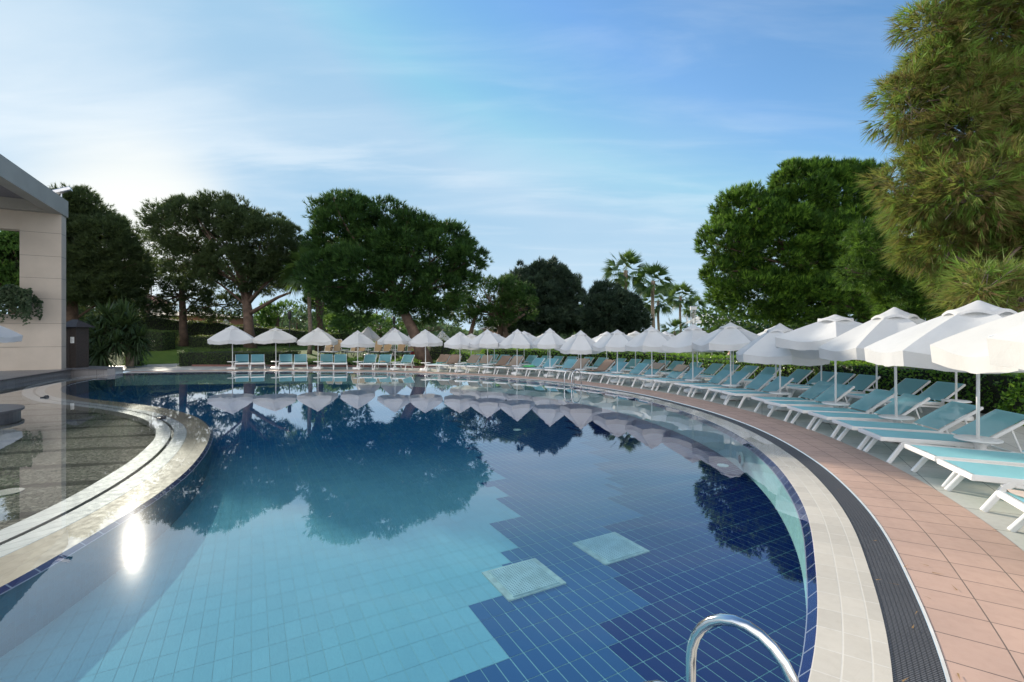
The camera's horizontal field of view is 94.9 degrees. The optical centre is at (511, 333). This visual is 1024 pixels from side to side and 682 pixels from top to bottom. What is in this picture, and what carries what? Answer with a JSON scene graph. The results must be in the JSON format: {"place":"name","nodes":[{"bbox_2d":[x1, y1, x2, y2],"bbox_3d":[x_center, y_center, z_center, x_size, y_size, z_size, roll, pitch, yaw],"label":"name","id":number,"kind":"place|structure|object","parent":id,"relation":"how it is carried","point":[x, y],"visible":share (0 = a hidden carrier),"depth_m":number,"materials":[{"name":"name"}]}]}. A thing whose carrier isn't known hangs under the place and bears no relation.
{"place":"outdoors","nodes":[
{"label":"outdoors","id":0,"kind":"place"},
{"bbox_2d":[0,404,24,419],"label":"round platform","id":1,"kind":"structure","parent":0,"point":[8,411],"depth_m":10.73,"materials":[{"name":"stone"}]},
{"bbox_2d":[0,154,67,370],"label":"pool building","id":2,"kind":"structure","parent":0,"point":[33,211],"depth_m":21.54,"materials":[{"name":"paint"}]},
{"bbox_2d":[0,284,32,325],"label":"ivy","id":3,"kind":"object","parent":2,"relation":"attached to","point":[12,297],"visible":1,"depth_m":20.53,"materials":[{"name":"green plant"}]},
{"bbox_2d":[0,445,146,529],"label":"pebble lagoon floor","id":4,"kind":"structure","parent":0,"point":[46,482],"depth_m":6.62,"materials":[{"name":"stone"}]},
{"bbox_2d":[0,443,167,544],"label":"rim sides","id":5,"kind":"object","parent":4,"relation":"on","point":[90,499],"visible":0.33,"depth_m":5.41,"materials":[{"name":"white tile"}]},
{"bbox_2d":[0,443,165,541],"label":"white rim","id":6,"kind":"object","parent":5,"relation":"on","point":[146,454],"visible":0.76,"depth_m":5.54,"materials":[{"name":"stone"}]},
{"bbox_2d":[0,441,183,556],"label":"white rim","id":7,"kind":"object","parent":5,"relation":"on","point":[164,457],"visible":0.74,"depth_m":5.28,"materials":[{"name":"stone"}]},
{"bbox_2d":[0,438,208,586],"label":"beige rim","id":8,"kind":"object","parent":5,"relation":"on","point":[14,565],"visible":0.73,"depth_m":4.83,"materials":[{"name":"stone"}]},
{"bbox_2d":[0,372,728,463],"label":"pool water","id":9,"kind":"structure","parent":0,"point":[76,414],"depth_m":12.33,"materials":[{"name":"liquid"}]},
{"bbox_2d":[0,421,805,681],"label":"pool floor","id":10,"kind":"structure","parent":0,"point":[372,553],"depth_m":4.87,"materials":[{"name":"tile"}]},
{"bbox_2d":[0,448,209,656],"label":"pool wall","id":11,"kind":"structure","parent":10,"relation":"on","point":[29,608],"depth_m":4.41,"materials":[{"name":"blue tile"}]},
{"bbox_2d":[0,438,212,594],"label":"pool edge nosing","id":12,"kind":"object","parent":11,"relation":"on","point":[52,561],"visible":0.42,"depth_m":4.52,"materials":[{"name":"blue tile"}]},
{"bbox_2d":[482,558,565,601],"bbox_3d":[0.111,2.438,4.710,0.640,0.022,0.580,0,0,-29],"label":"floor drain","id":13,"kind":"object","parent":10,"relation":"on","point":[515,581],"visible":1,"depth_m":4.67,"materials":[{"name":"plastic"}]},
{"bbox_2d":[572,532,649,564],"bbox_3d":[1.125,2.438,5.385,0.640,0.022,0.580,0,0,-29],"label":"floor drain","id":14,"kind":"object","parent":10,"relation":"on","point":[609,548],"visible":1,"depth_m":5.34,"materials":[{"name":"plastic"}]},
{"bbox_2d":[662,426,806,608],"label":"pool wall","id":15,"kind":"structure","parent":10,"relation":"on","point":[759,473],"depth_m":7.45,"materials":[{"name":"tile"}]},
{"bbox_2d":[149,372,816,681],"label":"pool edge nosing","id":16,"kind":"object","parent":15,"relation":"on","point":[809,640],"visible":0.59,"depth_m":4.04,"materials":[{"name":"blue tile"}]},
{"bbox_2d":[119,371,892,681],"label":"cream rim","id":17,"kind":"object","parent":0,"point":[851,642],"visible":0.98,"depth_m":3.57,"materials":[{"name":"tile"}]},
{"bbox_2d":[643,613,798,681],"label":"pool ladder","id":18,"kind":"object","parent":17,"relation":"on","point":[702,627],"visible":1,"depth_m":1.84,"materials":[{"name":"metal"}]},
{"bbox_2d":[22,363,1023,550],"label":"stone paving","id":19,"kind":"structure","parent":0,"point":[1000,515],"depth_m":8.57,"materials":[{"name":"stone"}]},
{"bbox_2d":[0,230,19,313],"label":"leafy tree","id":20,"kind":"object","parent":19,"relation":"on","point":[5,238],"visible":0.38,"depth_m":30.05,"materials":[{"name":"green plant"}]},
{"bbox_2d":[0,366,122,386],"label":"stone terrace","id":21,"kind":"structure","parent":19,"relation":"on","point":[18,373],"depth_m":20.72,"materials":[{"name":"stone"}]},
{"bbox_2d":[0,326,22,342],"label":"parasol","id":22,"kind":"object","parent":21,"relation":"on","point":[7,335],"visible":1,"depth_m":16.72,"materials":[{"name":"fabric"}]},
{"bbox_2d":[66,319,93,367],"bbox_3d":[-21.569,0.470,23.258,0.994,2.380,1.200,0,0,-4],"label":"towel kiosk","id":23,"kind":"object","parent":21,"relation":"on","point":[77,343],"visible":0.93,"depth_m":22.98,"materials":[{"name":"grey wood"}]},
{"bbox_2d":[68,327,76,367],"bbox_3d":[-21.396,0.660,22.893,0.353,2.000,0.040,0,0,-4],"label":"louvred door","id":24,"kind":"structure","parent":23,"relation":"in","point":[71,346],"depth_m":22.88,"materials":[{"name":"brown wood"}]},
{"bbox_2d":[82,297,135,366],"bbox_3d":[-22.412,0.169,25.609,4.007,4.582,3.067,0,0,0],"label":"yucca","id":25,"kind":"object","parent":19,"relation":"on","point":[102,345],"visible":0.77,"depth_m":25.32,"materials":[{"name":"green plant"}]},
{"bbox_2d":[104,297,157,366],"bbox_3d":[-21.381,-0.074,26.320,3.177,4.262,2.586,0,0,0],"label":"yucca","id":26,"kind":"object","parent":19,"relation":"on","point":[138,339],"visible":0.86,"depth_m":26.09,"materials":[{"name":"green plant"}]},
{"bbox_2d":[207,325,253,369],"bbox_3d":[-14.862,0.712,25.000,2.151,2.349,2.377,-1,0,-18],"label":"parasol","id":27,"kind":"object","parent":19,"relation":"on","point":[232,334],"visible":0.98,"depth_m":24.47,"materials":[{"name":"fabric"}]},
{"bbox_2d":[177,347,300,366],"bbox_3d":[-16.550,1.333,28.717,6.431,1.140,3.030,0,0,0],"label":"ground hedge","id":28,"kind":"object","parent":19,"relation":"on","point":[219,356],"visible":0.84,"depth_m":27.68,"materials":[{"name":"green plant"}]},
{"bbox_2d":[253,328,296,369],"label":"parasol","id":29,"kind":"object","parent":19,"relation":"on","point":[275,335],"visible":1,"depth_m":24.67,"materials":[{"name":"fabric"}]},
{"bbox_2d":[191,364,437,367],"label":"brick kerb","id":30,"kind":"structure","parent":19,"relation":"on","point":[382,366],"depth_m":27.14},
{"bbox_2d":[297,328,337,369],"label":"parasol","id":31,"kind":"object","parent":19,"relation":"on","point":[318,336],"visible":0.99,"depth_m":24.69,"materials":[{"name":"fabric"}]},
{"bbox_2d":[340,330,374,369],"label":"parasol","id":32,"kind":"object","parent":19,"relation":"on","point":[357,338],"visible":0.98,"depth_m":24.50,"materials":[{"name":"fabric"}]},
{"bbox_2d":[377,329,410,369],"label":"parasol","id":33,"kind":"object","parent":19,"relation":"on","point":[395,337],"visible":0.95,"depth_m":24.19,"materials":[{"name":"fabric"}]},
{"bbox_2d":[408,329,442,370],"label":"parasol","id":34,"kind":"object","parent":19,"relation":"on","point":[424,338],"visible":0.98,"depth_m":23.60,"materials":[{"name":"fabric"}]},
{"bbox_2d":[444,332,471,371],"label":"parasol","id":35,"kind":"object","parent":19,"relation":"on","point":[460,340],"visible":0.91,"depth_m":22.80,"materials":[{"name":"fabric"}]},
{"bbox_2d":[469,329,502,373],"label":"parasol","id":36,"kind":"object","parent":19,"relation":"on","point":[487,338],"visible":0.92,"depth_m":22.18,"materials":[{"name":"fabric"}]},
{"bbox_2d":[499,329,532,374],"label":"parasol","id":37,"kind":"object","parent":19,"relation":"on","point":[517,338],"visible":0.88,"depth_m":21.34,"materials":[{"name":"fabric"}]},
{"bbox_2d":[533,328,565,376],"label":"parasol","id":38,"kind":"object","parent":19,"relation":"on","point":[549,338],"visible":0.93,"depth_m":20.30,"materials":[{"name":"fabric"}]},
{"bbox_2d":[560,330,600,379],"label":"parasol","id":39,"kind":"object","parent":19,"relation":"on","point":[580,342],"visible":0.84,"depth_m":19.17,"materials":[{"name":"fabric"}]},
{"bbox_2d":[592,330,632,383],"bbox_3d":[4.058,0.856,18.107,1.807,2.060,1.856,0,1,-9],"label":"parasol","id":40,"kind":"object","parent":19,"relation":"on","point":[616,341],"visible":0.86,"depth_m":17.75,"materials":[{"name":"fabric"}]},
{"bbox_2d":[605,363,648,384],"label":"sun lounger","id":41,"kind":"object","parent":19,"relation":"on","point":[638,368],"visible":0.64,"depth_m":17.98,"materials":[{"name":"teal plastic"}]},
{"bbox_2d":[625,326,670,387],"bbox_3d":[4.955,0.806,16.672,1.646,2.160,1.857,-1,0,-27],"label":"parasol","id":42,"kind":"object","parent":19,"relation":"on","point":[651,339],"visible":0.81,"depth_m":16.33,"materials":[{"name":"fabric"}]},
{"bbox_2d":[639,367,688,389],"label":"sun lounger","id":43,"kind":"object","parent":19,"relation":"on","point":[675,374],"visible":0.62,"depth_m":16.24,"materials":[{"name":"teal plastic"}]},
{"bbox_2d":[654,367,704,392],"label":"sun lounger","id":44,"kind":"object","parent":19,"relation":"on","point":[698,371],"visible":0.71,"depth_m":15.71,"materials":[{"name":"teal plastic"}]},
{"bbox_2d":[662,324,723,393],"bbox_3d":[5.777,0.786,15.021,1.839,2.201,2.076,1,-1,-35],"label":"parasol","id":45,"kind":"object","parent":19,"relation":"on","point":[682,341],"visible":0.73,"depth_m":14.72,"materials":[{"name":"fabric"}]},
{"bbox_2d":[674,370,733,396],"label":"sun lounger","id":46,"kind":"object","parent":19,"relation":"on","point":[718,377],"visible":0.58,"depth_m":14.61,"materials":[{"name":"teal plastic"}]},
{"bbox_2d":[689,371,749,399],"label":"sun lounger","id":47,"kind":"object","parent":19,"relation":"on","point":[737,376],"visible":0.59,"depth_m":13.96,"materials":[{"name":"fabric"}]},
{"bbox_2d":[692,322,759,400],"bbox_3d":[6.270,0.775,13.480,1.802,2.222,2.072,0,0,-4],"label":"parasol","id":48,"kind":"object","parent":19,"relation":"on","point":[730,336],"visible":0.84,"depth_m":13.11,"materials":[{"name":"fabric"}]},
{"bbox_2d":[708,374,774,403],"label":"sun lounger","id":49,"kind":"object","parent":19,"relation":"on","point":[760,380],"visible":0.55,"depth_m":13.11,"materials":[{"name":"fabric"}]},
{"bbox_2d":[481,348,1023,413],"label":"laurel hedge","id":50,"kind":"object","parent":19,"relation":"on","point":[993,387],"visible":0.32,"depth_m":14.14,"materials":[{"name":"green plant"}]},
{"bbox_2d":[722,376,793,407],"bbox_3d":[6.456,1.520,12.351,1.708,0.768,0.584,0,0,-10],"label":"sun lounger","id":51,"kind":"object","parent":19,"relation":"on","point":[773,385],"visible":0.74,"depth_m":12.34,"materials":[{"name":"teal plastic"}]},
{"bbox_2d":[736,323,829,410],"bbox_3d":[6.669,0.810,11.698,2.127,2.152,1.936,0,0,-8],"label":"parasol","id":52,"kind":"object","parent":19,"relation":"on","point":[762,349],"visible":0.71,"depth_m":11.23,"materials":[{"name":"fabric"}]},
{"bbox_2d":[755,369,812,393],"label":"sun lounger","id":53,"kind":"object","parent":19,"relation":"on","point":[797,375],"visible":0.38,"depth_m":14.87,"materials":[{"name":"teal plastic"}]},
{"bbox_2d":[751,381,833,415],"bbox_3d":[6.679,1.520,11.163,1.736,0.768,0.612,0,0,-3],"label":"sun lounger","id":54,"kind":"object","parent":19,"relation":"on","point":[816,389],"visible":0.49,"depth_m":11.21,"materials":[{"name":"fabric"}]},
{"bbox_2d":[777,371,837,396],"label":"sun lounger","id":55,"kind":"object","parent":19,"relation":"on","point":[826,375],"visible":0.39,"depth_m":14.13,"materials":[{"name":"teal plastic"}]},
{"bbox_2d":[764,384,854,421],"bbox_3d":[6.631,1.520,10.502,1.736,0.768,0.611,0,0,-5],"label":"sun lounger","id":56,"kind":"object","parent":19,"relation":"on","point":[827,394],"visible":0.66,"depth_m":10.48,"materials":[{"name":"fabric"}]},
{"bbox_2d":[775,314,862,424],"bbox_3d":[6.843,0.737,9.948,2.182,2.299,2.463,-1,0,-24],"label":"parasol","id":57,"kind":"object","parent":19,"relation":"on","point":[817,334],"visible":0.57,"depth_m":9.70,"materials":[{"name":"fabric"}]},
{"bbox_2d":[788,372,855,399],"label":"sun lounger","id":58,"kind":"object","parent":19,"relation":"on","point":[842,377],"visible":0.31,"depth_m":13.56,"materials":[{"name":"fabric"}]},
{"bbox_2d":[787,389,897,428],"bbox_3d":[6.670,1.520,9.551,1.785,0.768,0.657,0,0,5],"label":"sun lounger","id":59,"kind":"object","parent":19,"relation":"on","point":[870,399],"visible":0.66,"depth_m":9.51,"materials":[{"name":"teal plastic"}]},
{"bbox_2d":[807,374,880,400],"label":"sun lounger","id":60,"kind":"object","parent":19,"relation":"on","point":[860,382],"visible":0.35,"depth_m":12.90,"materials":[{"name":"teal plastic"}]},
{"bbox_2d":[808,393,929,437],"bbox_3d":[6.655,1.520,8.818,1.785,0.768,0.657,0,0,5],"label":"sun lounger","id":61,"kind":"object","parent":19,"relation":"on","point":[906,402],"visible":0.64,"depth_m":8.74,"materials":[{"name":"fabric"}]},
{"bbox_2d":[818,307,925,442],"bbox_3d":[6.769,0.706,8.299,2.164,2.361,2.223,0,-1,-7],"label":"parasol","id":62,"kind":"object","parent":19,"relation":"on","point":[852,344],"visible":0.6,"depth_m":8.16,"materials":[{"name":"fabric"}]},
{"bbox_2d":[842,378,930,411],"bbox_3d":[9.333,1.520,11.754,1.838,0.768,0.709,0,0,-6],"label":"sun lounger","id":63,"kind":"object","parent":19,"relation":"on","point":[908,385],"visible":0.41,"depth_m":11.77,"materials":[{"name":"fabric"}]},
{"bbox_2d":[829,215,956,320],"bbox_3d":[14.806,-1.301,17.668,6.058,6.474,3.550,0,0,0],"label":"pine tree","id":64,"kind":"object","parent":19,"relation":"on","point":[868,261],"visible":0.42,"depth_m":17.11,"materials":[{"name":"green plant"}]},
{"bbox_2d":[832,401,983,449],"bbox_3d":[6.535,1.520,7.852,1.854,0.768,0.724,0,0,11],"label":"sun lounger","id":65,"kind":"object","parent":19,"relation":"on","point":[945,414],"visible":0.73,"depth_m":7.76,"materials":[{"name":"fabric"}]},
{"bbox_2d":[870,381,965,412],"bbox_3d":[9.398,1.520,10.945,1.838,0.768,0.709,0,0,-5],"label":"sun lounger","id":66,"kind":"object","parent":19,"relation":"on","point":[938,390],"visible":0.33,"depth_m":10.91,"materials":[{"name":"fabric"}]},
{"bbox_2d":[854,0,1023,317],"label":"pine tree","id":67,"kind":"object","parent":19,"relation":"on","point":[958,198],"visible":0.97,"depth_m":9.04,"materials":[{"name":"green plant"}]},
{"bbox_2d":[858,409,1023,462],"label":"sun lounger","id":68,"kind":"object","parent":19,"relation":"on","point":[995,421],"visible":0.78,"depth_m":6.89,"materials":[{"name":"fabric"}]},
{"bbox_2d":[864,300,1023,457],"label":"parasol","id":69,"kind":"object","parent":19,"relation":"on","point":[909,347],"visible":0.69,"depth_m":6.41,"materials":[{"name":"fabric"}]},
{"bbox_2d":[904,444,1023,487],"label":"sun lounger","id":70,"kind":"object","parent":19,"relation":"on","point":[986,456],"visible":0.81,"depth_m":6.00,"materials":[{"name":"teal plastic"}]},
{"bbox_2d":[930,311,1023,373],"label":"parasol","id":71,"kind":"object","parent":19,"relation":"on","point":[966,350],"visible":0.68,"depth_m":5.18,"materials":[{"name":"fabric"}]},
{"bbox_2d":[937,459,1023,511],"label":"sun lounger","id":72,"kind":"object","parent":19,"relation":"on","point":[1008,476],"visible":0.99,"depth_m":5.21,"materials":[{"name":"teal plastic"}]},
{"bbox_2d":[987,323,1023,369],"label":"parasol","id":73,"kind":"object","parent":19,"relation":"on","point":[1005,348],"visible":1,"depth_m":3.53,"materials":[{"name":"fabric"}]},
{"bbox_2d":[991,376,1023,425],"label":"laurel bush","id":74,"kind":"object","parent":19,"relation":"on","point":[1016,405],"visible":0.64,"depth_m":10.00,"materials":[{"name":"green plant"}]},
{"bbox_2d":[997,490,1023,531],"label":"sun lounger","id":75,"kind":"object","parent":19,"relation":"on","point":[1014,501],"visible":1,"depth_m":4.45,"materials":[{"name":"white plastic"}]},
{"bbox_2d":[109,341,1013,373],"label":"lawn","id":76,"kind":"structure","parent":0,"point":[170,356],"depth_m":32.62,"materials":[{"name":"green plant"}]},
{"bbox_2d":[0,182,159,321],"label":"pine tree","id":77,"kind":"object","parent":76,"relation":"on","point":[103,244],"visible":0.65,"depth_m":32.04,"materials":[{"name":"green plant"}]},
{"bbox_2d":[142,329,179,350],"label":"box hedge","id":78,"kind":"object","parent":76,"relation":"on","point":[166,340],"visible":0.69,"depth_m":32.67,"materials":[{"name":"green plant"}]},
{"bbox_2d":[127,259,242,346],"bbox_3d":[-25.411,-2.620,37.087,9.753,7.214,4.302,0,0,0],"label":"pine tree","id":79,"kind":"object","parent":76,"relation":"on","point":[204,295],"visible":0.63,"depth_m":36.59,"materials":[{"name":"green plant"}]},
{"bbox_2d":[188,334,242,349],"bbox_3d":[-22.229,0.615,35.397,3.280,1.304,1.872,0,0,-9],"label":"box hedge","id":80,"kind":"object","parent":76,"relation":"on","point":[197,341],"visible":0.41,"depth_m":34.64,"materials":[{"name":"green plant"}]},
{"bbox_2d":[83,311,353,345],"bbox_3d":[-23.298,-0.343,38.672,21.518,2.919,2.856,0,0,-2],"label":"boundary hedge","id":81,"kind":"object","parent":76,"relation":"on","point":[197,327],"visible":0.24,"depth_m":38.51,"materials":[{"name":"green plant"}]},
{"bbox_2d":[132,189,316,348],"bbox_3d":[-20.043,-4.432,36.709,12.630,11.360,13.029,0,0,0],"label":"pine tree","id":82,"kind":"object","parent":76,"relation":"on","point":[253,268],"visible":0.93,"depth_m":31.85,"materials":[{"name":"green plant"}]},
{"bbox_2d":[254,299,297,327],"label":"leafy tree","id":83,"kind":"object","parent":76,"relation":"on","point":[267,315],"visible":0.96,"depth_m":45.45,"materials":[{"name":"green plant"}]},
{"bbox_2d":[279,304,316,329],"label":"leafy tree","id":84,"kind":"object","parent":76,"relation":"on","point":[305,316],"visible":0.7,"depth_m":65.83,"materials":[{"name":"plant"}]},
{"bbox_2d":[275,244,328,353],"bbox_3d":[-14.227,-2.555,32.968,4.666,7.911,4.887,0,0,0],"label":"leafy tree","id":85,"kind":"object","parent":76,"relation":"on","point":[293,284],"visible":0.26,"depth_m":32.16,"materials":[{"name":"green plant"}]},
{"bbox_2d":[286,239,332,350],"bbox_3d":[-14.859,-3.008,35.169,4.783,8.497,3.197,0,0,0],"label":"leafy tree","id":86,"kind":"object","parent":76,"relation":"on","point":[320,307],"visible":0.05,"depth_m":34.81,"materials":[{"name":"green plant"}]},
{"bbox_2d":[323,312,360,333],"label":"leafy tree","id":87,"kind":"object","parent":76,"relation":"on","point":[328,318],"visible":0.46,"depth_m":49.20,"materials":[{"name":"green plant"}]},
{"bbox_2d":[290,356,419,365],"bbox_3d":[-9.065,1.554,27.319,8.079,0.667,1.013,0,0,6],"label":"ground hedge","id":88,"kind":"object","parent":76,"relation":"on","point":[310,362],"visible":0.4,"depth_m":27.15,"materials":[{"name":"green plant"}]},
{"bbox_2d":[360,311,392,337],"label":"leafy tree","id":89,"kind":"object","parent":76,"relation":"on","point":[377,331],"visible":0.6,"depth_m":49.47,"materials":[{"name":"green plant"}]},
{"bbox_2d":[289,187,494,365],"bbox_3d":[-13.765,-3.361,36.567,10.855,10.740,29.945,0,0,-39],"label":"pine tree","id":90,"kind":"object","parent":76,"relation":"on","point":[384,246],"visible":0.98,"depth_m":27.04,"materials":[{"name":"green plant"}]},
{"bbox_2d":[417,312,466,336],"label":"leafy tree","id":91,"kind":"object","parent":76,"relation":"on","point":[430,329],"visible":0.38,"depth_m":60.04,"materials":[{"name":"plant"}]},
{"bbox_2d":[428,334,461,359],"bbox_3d":[-4.649,0.760,31.014,3.032,1.752,2.739,0,0,25],"label":"garden shrub","id":92,"kind":"object","parent":76,"relation":"on","point":[435,352],"visible":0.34,"depth_m":30.18,"materials":[{"name":"green plant"}]},
{"bbox_2d":[448,272,540,349],"bbox_3d":[-1.679,-1.793,36.965,8.097,6.407,4.638,0,0,0],"label":"pine tree","id":93,"kind":"object","parent":76,"relation":"on","point":[499,313],"visible":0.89,"depth_m":36.28,"materials":[{"name":"green plant"}]},
{"bbox_2d":[486,255,586,335],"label":"juniper","id":94,"kind":"object","parent":76,"relation":"on","point":[558,289],"visible":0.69,"depth_m":40.39,"materials":[{"name":"green plant"}]},
{"bbox_2d":[571,277,653,337],"bbox_3d":[8.194,-1.430,38.084,6.772,6.343,5.336,0,0,0],"label":"juniper","id":95,"kind":"object","parent":76,"relation":"on","point":[607,308],"visible":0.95,"depth_m":36.85,"materials":[{"name":"green plant"}]},
{"bbox_2d":[601,248,648,290],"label":"fan palm","id":96,"kind":"object","parent":76,"relation":"on","point":[624,276],"visible":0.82,"depth_m":54.11,"materials":[{"name":"green plant"}]},
{"bbox_2d":[632,261,674,327],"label":"fan palm","id":97,"kind":"object","parent":76,"relation":"on","point":[649,270],"visible":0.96,"depth_m":51.26,"materials":[{"name":"green plant"}]},
{"bbox_2d":[642,284,677,330],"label":"fan palm","id":98,"kind":"object","parent":76,"relation":"on","point":[665,309],"visible":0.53,"depth_m":61.24,"materials":[{"name":"green plant"}]},
{"bbox_2d":[663,280,698,330],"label":"fan palm","id":99,"kind":"object","parent":76,"relation":"on","point":[680,301],"visible":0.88,"depth_m":54.59,"materials":[{"name":"green plant"}]},
{"bbox_2d":[681,295,706,323],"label":"fan palm","id":100,"kind":"object","parent":76,"relation":"on","point":[687,309],"visible":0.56,"depth_m":63.46,"materials":[{"name":"green plant"}]},
{"bbox_2d":[693,154,916,365],"bbox_3d":[17.280,-3.979,26.149,14.364,11.960,6.168,0,0,0],"label":"pine tree","id":101,"kind":"object","parent":76,"relation":"on","point":[777,213],"visible":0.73,"depth_m":24.84,"materials":[{"name":"green plant"}]},
{"bbox_2d":[695,302,925,361],"bbox_3d":[39.234,-0.119,24.792,56.008,4.430,10.205,0,0,27],"label":"dark thicket","id":102,"kind":"object","parent":76,"relation":"on","point":[746,325],"visible":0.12,"depth_m":35.61,"materials":[{"name":"green plant"}]},
{"bbox_2d":[124,370,1023,681],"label":"pink tile deck","id":103,"kind":"structure","parent":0,"point":[972,586],"depth_m":4.09,"materials":[{"name":"tile"}]},
{"bbox_2d":[137,371,950,681],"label":"gutter lip","id":104,"kind":"object","parent":103,"relation":"on","point":[903,567],"visible":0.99,"depth_m":3.48,"materials":[{"name":"stone"}]},
{"bbox_2d":[148,371,945,681],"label":"overflow grating","id":105,"kind":"object","parent":103,"relation":"in","point":[914,656],"visible":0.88,"depth_m":3.52,"materials":[{"name":"plastic"}]},
{"bbox_3d":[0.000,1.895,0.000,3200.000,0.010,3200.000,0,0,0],"label":"ground","id":106,"kind":"structure","parent":0,"visible":0},
{"bbox_2d":[253,309,754,339],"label":"wood","id":107,"kind":"object","parent":106,"relation":"on","point":[480,331],"visible":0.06,"depth_m":97.99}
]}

